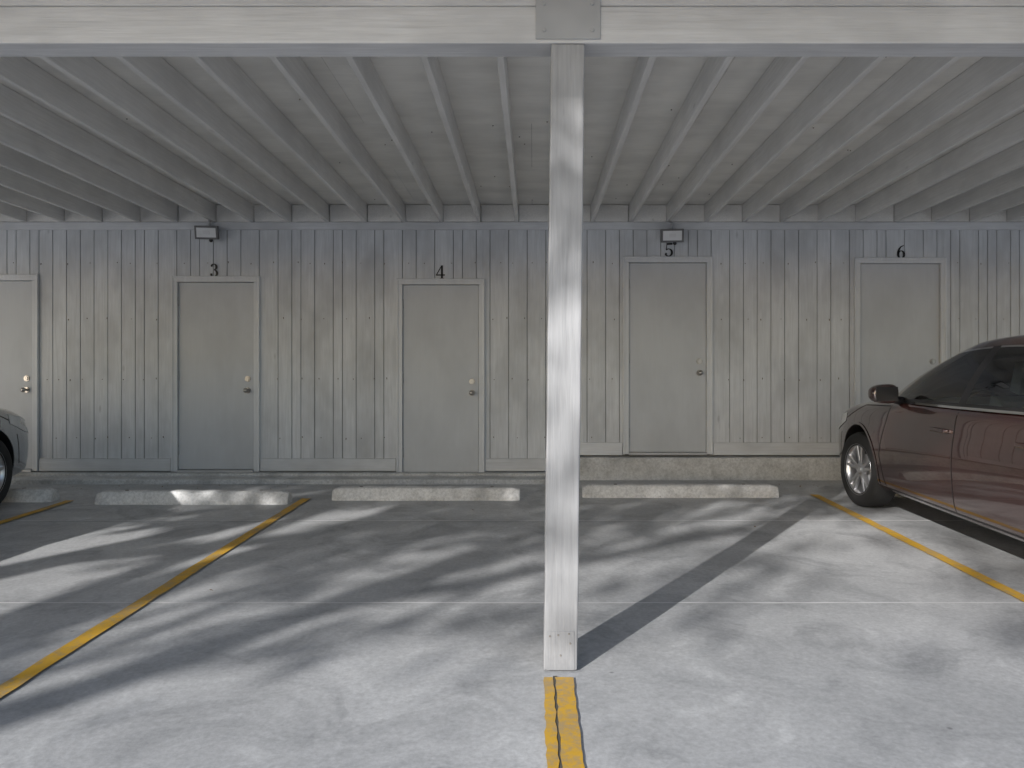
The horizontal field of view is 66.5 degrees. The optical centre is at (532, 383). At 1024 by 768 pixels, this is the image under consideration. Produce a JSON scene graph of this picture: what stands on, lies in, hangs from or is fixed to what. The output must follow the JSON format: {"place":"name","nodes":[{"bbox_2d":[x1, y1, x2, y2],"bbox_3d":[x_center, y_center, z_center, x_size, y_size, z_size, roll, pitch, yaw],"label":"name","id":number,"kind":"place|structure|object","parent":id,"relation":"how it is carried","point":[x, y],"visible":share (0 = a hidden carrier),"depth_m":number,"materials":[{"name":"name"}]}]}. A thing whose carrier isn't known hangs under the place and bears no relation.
{"place":"outdoors","nodes":[
{"label":"outdoors","id":0,"kind":"place"},
{"bbox_2d":[0,480,1023,767],"bbox_3d":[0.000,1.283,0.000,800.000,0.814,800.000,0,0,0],"label":"ground","id":1,"kind":"structure","parent":0,"point":[462,686],"depth_m":3.67,"materials":[{"name":"concrete"}]},
{"bbox_2d":[0,408,28,502],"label":"parked car","id":2,"kind":"object","parent":1,"relation":"on","point":[14,444],"visible":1,"depth_m":6.85,"materials":[{"name":"silver metal"}]},
{"bbox_2d":[2,487,59,501],"bbox_3d":[-5.216,1.001,7.078,1.772,0.116,0.174,0,2,0],"label":"wheel stop","id":3,"kind":"object","parent":1,"relation":"on","point":[32,494],"visible":0.94,"depth_m":7.01,"materials":[{"name":"concrete"}]},
{"bbox_2d":[0,500,73,523],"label":"parking line","id":4,"kind":"object","parent":1,"relation":"on","point":[31,512],"visible":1,"depth_m":6.55,"materials":[{"name":"yellow paint"}]},
{"bbox_2d":[0,498,309,697],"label":"parking line","id":5,"kind":"object","parent":1,"relation":"on","point":[13,683],"visible":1,"depth_m":3.96,"materials":[{"name":"yellow paint"}]},
{"bbox_2d":[95,490,291,504],"bbox_3d":[-3.025,1.005,6.968,1.712,0.116,0.174,0,2,0],"label":"wheel stop","id":6,"kind":"object","parent":1,"relation":"on","point":[195,497],"visible":1,"depth_m":6.90,"materials":[{"name":"concrete"}]},
{"bbox_2d":[332,486,519,500],"bbox_3d":[-0.975,0.998,7.158,1.713,0.116,0.174,0,2,0],"label":"wheel stop","id":7,"kind":"object","parent":1,"relation":"on","point":[426,493],"visible":1,"depth_m":7.09,"materials":[{"name":"concrete"}]},
{"bbox_2d":[11,456,841,483],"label":"concrete kerb","id":8,"kind":"structure","parent":1,"relation":"on","point":[710,467],"depth_m":8.23,"materials":[{"name":"grey concrete"}]},
{"bbox_2d":[22,469,34,471],"bbox_3d":[-5.785,0.931,8.400,0.823,0.028,0.100,0,0,0],"label":"threshold","id":9,"kind":"object","parent":8,"relation":"on","point":[27,470],"visible":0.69,"depth_m":8.35,"materials":[{"name":"paint"}]},
{"bbox_2d":[177,469,253,471],"bbox_3d":[-3.406,0.936,8.400,0.818,0.028,0.100,0,0,0],"label":"threshold","id":10,"kind":"object","parent":8,"relation":"on","point":[216,470],"visible":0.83,"depth_m":8.35,"materials":[{"name":"paint"}]},
{"bbox_2d":[0,222,1023,470],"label":"base and top trim","id":11,"kind":"object","parent":8,"relation":"on","point":[388,464],"visible":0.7,"depth_m":8.37,"materials":[{"name":"paint"}]},
{"bbox_2d":[0,230,1023,458],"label":"siding boards","id":12,"kind":"object","parent":8,"relation":"on","point":[111,341],"visible":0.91,"depth_m":8.39,"materials":[{"name":"grey wood"}]},
{"bbox_2d":[158,230,959,457],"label":"siding grooves","id":13,"kind":"object","parent":8,"relation":"on","point":[545,328],"visible":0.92,"depth_m":8.40,"materials":[{"name":"grey wood"}]},
{"bbox_2d":[0,274,38,470],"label":"frame","id":14,"kind":"object","parent":13,"relation":"attached to","point":[34,278],"visible":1,"depth_m":8.36,"materials":[{"name":"paint"}]},
{"bbox_2d":[0,281,31,468],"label":"door","id":15,"kind":"structure","parent":14,"relation":"attached to","point":[15,332],"depth_m":8.39,"materials":[{"name":"paint"}]},
{"bbox_2d":[20,375,29,392],"bbox_3d":[-5.446,0.001,8.351,0.065,0.188,0.091,0,0,0],"label":"door knob","id":16,"kind":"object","parent":15,"relation":"attached to","point":[26,389],"depth_m":8.38,"materials":[{"name":"silver metal"}]},
{"bbox_2d":[210,264,217,275],"bbox_3d":[-3.426,-1.221,8.381,0.085,0.143,0.005,0,0,0],"label":"door number","id":17,"kind":"object","parent":13,"relation":"attached to","point":[216,267],"depth_m":8.38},
{"bbox_2d":[171,276,259,471],"bbox_3d":[-3.406,-0.109,8.397,0.946,2.098,0.086,0,0,0],"label":"frame","id":18,"kind":"object","parent":13,"relation":"attached to","point":[177,280],"visible":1,"depth_m":8.36,"materials":[{"name":"paint"}]},
{"bbox_2d":[179,283,253,468],"bbox_3d":[-3.406,-0.087,8.415,0.812,2.010,0.040,0,0,0],"label":"door","id":19,"kind":"structure","parent":18,"relation":"attached to","point":[216,368],"depth_m":8.39,"materials":[{"name":"paint"}]},
{"bbox_2d":[243,376,250,392],"bbox_3d":[-3.070,0.007,8.351,0.065,0.188,0.091,0,0,0],"label":"door knob","id":20,"kind":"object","parent":19,"relation":"attached to","point":[247,389],"depth_m":8.38,"materials":[{"name":"silver metal"}]},
{"bbox_2d":[396,278,484,471],"bbox_3d":[-0.992,-0.082,8.397,0.946,2.098,0.086,0,0,0],"label":"frame","id":21,"kind":"object","parent":13,"relation":"attached to","point":[401,282],"visible":0.71,"depth_m":8.36,"materials":[{"name":"paint"}]},
{"bbox_2d":[403,285,478,471],"bbox_3d":[-0.992,-0.060,8.415,0.812,2.010,0.040,0,0,0],"label":"door","id":22,"kind":"structure","parent":21,"relation":"attached to","point":[440,371],"depth_m":8.39,"materials":[{"name":"paint"}]},
{"bbox_2d":[469,378,474,395],"bbox_3d":[-0.656,0.034,8.351,0.065,0.188,0.091,0,0,0],"label":"door knob","id":23,"kind":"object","parent":22,"relation":"attached to","point":[471,381],"depth_m":8.37,"materials":[{"name":"silver metal"}]},
{"bbox_2d":[436,265,444,277],"bbox_3d":[-0.995,-1.202,8.382,0.096,0.145,0.004,0,0,0],"label":"door number","id":24,"kind":"object","parent":13,"relation":"attached to","point":[441,274],"depth_m":8.38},
{"bbox_2d":[13,261,980,438],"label":"nail heads","id":25,"kind":"object","parent":13,"relation":"attached to","point":[492,319],"visible":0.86,"depth_m":8.39,"materials":[{"name":"grey metal"}]},
{"bbox_2d":[623,256,712,453],"bbox_3d":[1.446,-0.308,8.397,0.962,2.119,0.086,0,0,0],"label":"frame","id":26,"kind":"object","parent":13,"relation":"attached to","point":[707,260],"visible":0.98,"depth_m":8.36,"materials":[{"name":"paint"}]},
{"bbox_2d":[629,263,705,451],"bbox_3d":[1.446,-0.286,8.415,0.828,2.031,0.040,0,0,0],"label":"door","id":27,"kind":"structure","parent":26,"relation":"attached to","point":[667,350],"depth_m":8.39,"materials":[{"name":"paint"}]},
{"bbox_2d":[696,358,702,375],"bbox_3d":[1.790,-0.182,8.351,0.065,0.188,0.091,0,0,0],"label":"door knob","id":28,"kind":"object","parent":27,"relation":"attached to","point":[699,372],"depth_m":8.38,"materials":[{"name":"silver metal"}]},
{"bbox_2d":[665,243,672,255],"bbox_3d":[1.459,-1.443,8.381,0.090,0.145,0.005,0,0,0],"label":"door number","id":29,"kind":"object","parent":13,"relation":"attached to","point":[671,250],"depth_m":8.38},
{"bbox_2d":[854,257,946,405],"bbox_3d":[3.944,-0.302,8.397,0.989,2.108,0.086,0,0,0],"label":"frame","id":30,"kind":"object","parent":13,"relation":"attached to","point":[940,261],"visible":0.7,"depth_m":8.36,"materials":[{"name":"paint"}]},
{"bbox_2d":[860,264,938,403],"bbox_3d":[3.944,-0.280,8.415,0.855,2.020,0.040,0,0,0],"label":"door","id":31,"kind":"structure","parent":30,"relation":"attached to","point":[899,326],"depth_m":8.39,"materials":[{"name":"paint"}]},
{"bbox_2d":[897,245,904,256],"bbox_3d":[3.956,-1.421,8.382,0.088,0.145,0.004,0,0,0],"label":"door number","id":32,"kind":"object","parent":13,"relation":"attached to","point":[899,250],"depth_m":8.38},
{"bbox_2d":[628,452,706,454],"bbox_3d":[1.446,0.748,8.400,0.834,0.028,0.100,0,0,0],"label":"threshold","id":33,"kind":"object","parent":8,"relation":"on","point":[667,453],"visible":0.89,"depth_m":8.35,"materials":[{"name":"paint"}]},
{"bbox_2d":[0,520,1023,767],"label":"concrete joint","id":34,"kind":"object","parent":1,"relation":"on","point":[502,602],"visible":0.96,"depth_m":4.15,"materials":[{"name":"grey concrete"}]},
{"bbox_2d":[543,677,584,767],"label":"parking line","id":35,"kind":"object","parent":1,"relation":"on","point":[571,754],"visible":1,"depth_m":2.76,"materials":[{"name":"yellow paint"}]},
{"bbox_2d":[536,0,600,669],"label":"support post","id":36,"kind":"object","parent":1,"relation":"on","point":[568,19],"visible":0.98,"depth_m":3.25,"materials":[{"name":"paint"}]},
{"bbox_2d":[0,0,1023,221],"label":"carport","id":37,"kind":"object","parent":36,"relation":"on","point":[439,110],"visible":0.9,"depth_m":5.35,"materials":[{"name":"paint"}]},
{"bbox_2d":[194,220,218,241],"bbox_3d":[-3.454,-1.630,8.287,0.236,0.245,0.159,0,0,-7],"label":"security light","id":38,"kind":"object","parent":37,"relation":"attached to","point":[210,233],"visible":1,"depth_m":8.22,"materials":[{"name":"paint"}]},
{"bbox_2d":[661,223,683,244],"bbox_3d":[1.477,-1.597,8.287,0.236,0.245,0.159,0,0,6],"label":"security light","id":39,"kind":"object","parent":37,"relation":"attached to","point":[674,236],"visible":1,"depth_m":8.22,"materials":[{"name":"paint"}]},
{"bbox_2d":[582,484,778,497],"bbox_3d":[1.370,0.992,7.298,1.823,0.116,0.174,0,2,0],"label":"wheel stop","id":40,"kind":"object","parent":1,"relation":"on","point":[680,491],"visible":1,"depth_m":7.23,"materials":[{"name":"concrete"}]},
{"bbox_2d":[580,455,839,455],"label":"storage rooms","id":41,"kind":"object","parent":1,"relation":"on","point":[709,455],"visible":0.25,"depth_m":8.46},
{"bbox_2d":[810,494,1023,601],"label":"parking line","id":42,"kind":"object","parent":1,"relation":"on","point":[988,580],"visible":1,"depth_m":5.19,"materials":[{"name":"yellow paint"}]},
{"bbox_2d":[838,334,1023,541],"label":"parked car","id":43,"kind":"object","parent":1,"relation":"on","point":[947,436],"visible":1,"depth_m":5.62,"materials":[{"name":"red paint"}]}
]}

